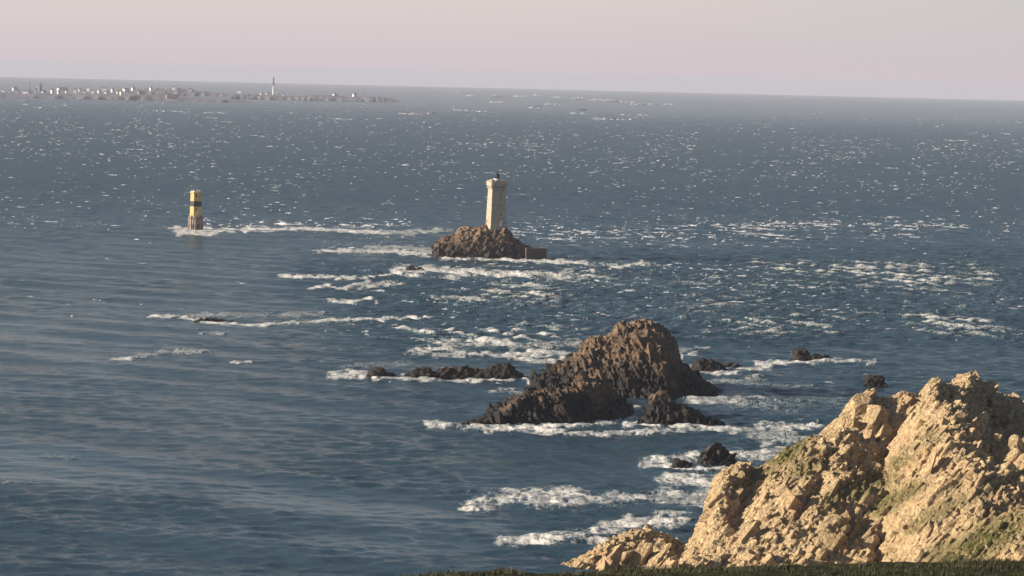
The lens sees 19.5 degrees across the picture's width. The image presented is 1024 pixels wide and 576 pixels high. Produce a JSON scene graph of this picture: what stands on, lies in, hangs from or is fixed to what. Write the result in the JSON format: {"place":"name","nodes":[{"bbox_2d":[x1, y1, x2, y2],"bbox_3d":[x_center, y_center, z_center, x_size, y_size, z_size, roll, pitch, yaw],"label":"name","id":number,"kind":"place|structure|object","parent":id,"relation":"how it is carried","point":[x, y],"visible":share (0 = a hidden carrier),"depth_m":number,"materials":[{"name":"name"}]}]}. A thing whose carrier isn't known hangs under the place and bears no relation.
{"place":"outdoors","nodes":[
{"label":"outdoors","id":0,"kind":"place"},
{"bbox_2d":[0,91,252,102],"bbox_3d":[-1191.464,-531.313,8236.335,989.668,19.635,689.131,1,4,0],"label":"island","id":1,"kind":"structure","parent":0,"point":[127,96],"depth_m":8066.32,"materials":[{"name":"grey stone"}]},
{"bbox_2d":[35,83,41,90],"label":"church tower","id":2,"kind":"structure","parent":1,"relation":"on","point":[39,88],"depth_m":8218.23,"materials":[{"name":"grey stone"}]},
{"bbox_2d":[57,87,67,90],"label":"village house","id":3,"kind":"structure","parent":1,"relation":"on","point":[60,89],"depth_m":8238.38,"materials":[{"name":"stone"}]},
{"bbox_2d":[166,94,177,98],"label":"village house","id":4,"kind":"structure","parent":1,"relation":"on","point":[171,96],"depth_m":8069.45,"materials":[{"name":"stone"}]},
{"bbox_2d":[68,88,230,96],"bbox_3d":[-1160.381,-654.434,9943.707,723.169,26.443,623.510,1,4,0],"label":"island ridge","id":5,"kind":"structure","parent":0,"point":[178,91],"depth_m":9785.58,"materials":[{"name":"grey stone"}]},
{"bbox_2d":[0,77,1023,575],"bbox_3d":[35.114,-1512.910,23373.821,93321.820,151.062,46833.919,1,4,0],"label":"sea","id":6,"kind":"structure","parent":0,"point":[148,427],"depth_m":1171.84,"materials":[{"name":"liquid"}]},
{"bbox_2d":[188,189,202,229],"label":"sea beacon","id":7,"kind":"object","parent":6,"relation":"in","point":[195,219],"visible":0.98,"depth_m":1643.26,"materials":[{"name":"yellow paint"}]},
{"bbox_2d":[194,317,233,321],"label":"awash ledge","id":8,"kind":"object","parent":6,"relation":"in","point":[212,319],"visible":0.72,"depth_m":1056.07,"materials":[{"name":"stone"}]},
{"bbox_2d":[226,93,400,102],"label":"island point","id":9,"kind":"structure","parent":6,"relation":"in","point":[312,97],"depth_m":9125.32,"materials":[{"name":"grey stone"}]},
{"bbox_2d":[366,367,396,376],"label":"reef","id":10,"kind":"object","parent":6,"relation":"in","point":[377,371],"visible":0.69,"depth_m":877.05},
{"bbox_2d":[405,265,415,270],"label":"sea rock","id":11,"kind":"object","parent":6,"relation":"in","point":[410,268],"visible":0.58,"depth_m":1340.94,"materials":[{"name":"brown stone"}]},
{"bbox_2d":[404,362,528,378],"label":"reef","id":12,"kind":"object","parent":6,"relation":"in","point":[507,370],"visible":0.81,"depth_m":877.85},
{"bbox_2d":[462,419,496,424],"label":"awash ledge","id":13,"kind":"object","parent":6,"relation":"in","point":[479,421],"visible":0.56,"depth_m":764.35,"materials":[{"name":"stone"}]},
{"bbox_2d":[429,225,531,259],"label":"rock islet","id":14,"kind":"object","parent":6,"relation":"in","point":[483,241],"visible":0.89,"depth_m":1450.63,"materials":[{"name":"brown stone"}]},
{"bbox_2d":[486,171,507,231],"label":"lighthouse","id":15,"kind":"object","parent":14,"relation":"on","point":[496,205],"visible":1,"depth_m":1454.48,"materials":[{"name":"stone"}]},
{"bbox_2d":[0,91,1023,382],"bbox_3d":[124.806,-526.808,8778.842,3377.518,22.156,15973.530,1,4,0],"label":"whitecaps","id":16,"kind":"object","parent":6,"relation":"on","point":[550,219],"visible":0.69,"depth_m":1892.46,"materials":[{"name":"white liquid"}]},
{"bbox_2d":[517,245,546,258],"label":"landing quay","id":17,"kind":"structure","parent":6,"relation":"in","point":[535,252],"depth_m":1447.91,"materials":[{"name":"concrete"}]},
{"bbox_2d":[480,318,723,424],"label":"sea stack","id":18,"kind":"object","parent":6,"relation":"in","point":[600,377],"visible":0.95,"depth_m":839.91,"materials":[{"name":"stone"}]},
{"bbox_2d":[637,390,724,425],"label":"sea rock","id":19,"kind":"object","parent":6,"relation":"in","point":[661,407],"visible":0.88,"depth_m":772.16,"materials":[{"name":"stone"}]},
{"bbox_2d":[671,458,692,467],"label":"sea rock","id":20,"kind":"object","parent":6,"relation":"in","point":[677,463],"visible":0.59,"depth_m":687.07,"materials":[{"name":"brown stone"}]},
{"bbox_2d":[691,357,727,371],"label":"sea rock","id":21,"kind":"object","parent":6,"relation":"in","point":[706,365],"visible":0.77,"depth_m":915.82,"materials":[{"name":"stone"}]},
{"bbox_2d":[696,442,736,466],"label":"sea rock","id":22,"kind":"object","parent":6,"relation":"in","point":[716,454],"visible":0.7,"depth_m":690.07,"materials":[{"name":"stone"}]},
{"bbox_2d":[724,362,741,366],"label":"sea rock","id":23,"kind":"object","parent":6,"relation":"in","point":[730,364],"visible":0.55,"depth_m":930.01,"materials":[{"name":"stone"}]},
{"bbox_2d":[789,348,833,360],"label":"sea rock","id":24,"kind":"object","parent":6,"relation":"in","point":[801,354],"visible":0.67,"depth_m":957.54,"materials":[{"name":"brown stone"}]},
{"bbox_2d":[862,374,888,387],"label":"sea rock","id":25,"kind":"object","parent":6,"relation":"in","point":[869,380],"visible":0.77,"depth_m":882.62,"materials":[{"name":"brown stone"}]},
{"bbox_2d":[0,0,1023,100],"label":"sky","id":26,"kind":"structure","parent":0,"point":[937,49],"materials":[{"name":"grey"}]},
{"bbox_2d":[392,555,1023,575],"bbox_3d":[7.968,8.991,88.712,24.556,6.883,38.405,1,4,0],"label":"grass","id":27,"kind":"structure","parent":0,"point":[700,568],"depth_m":98.25,"materials":[{"name":"green plant"}]},
{"bbox_2d":[560,370,1023,570],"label":"headland","id":28,"kind":"structure","parent":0,"point":[932,470],"depth_m":547.79,"materials":[{"name":"stone"}]}
]}

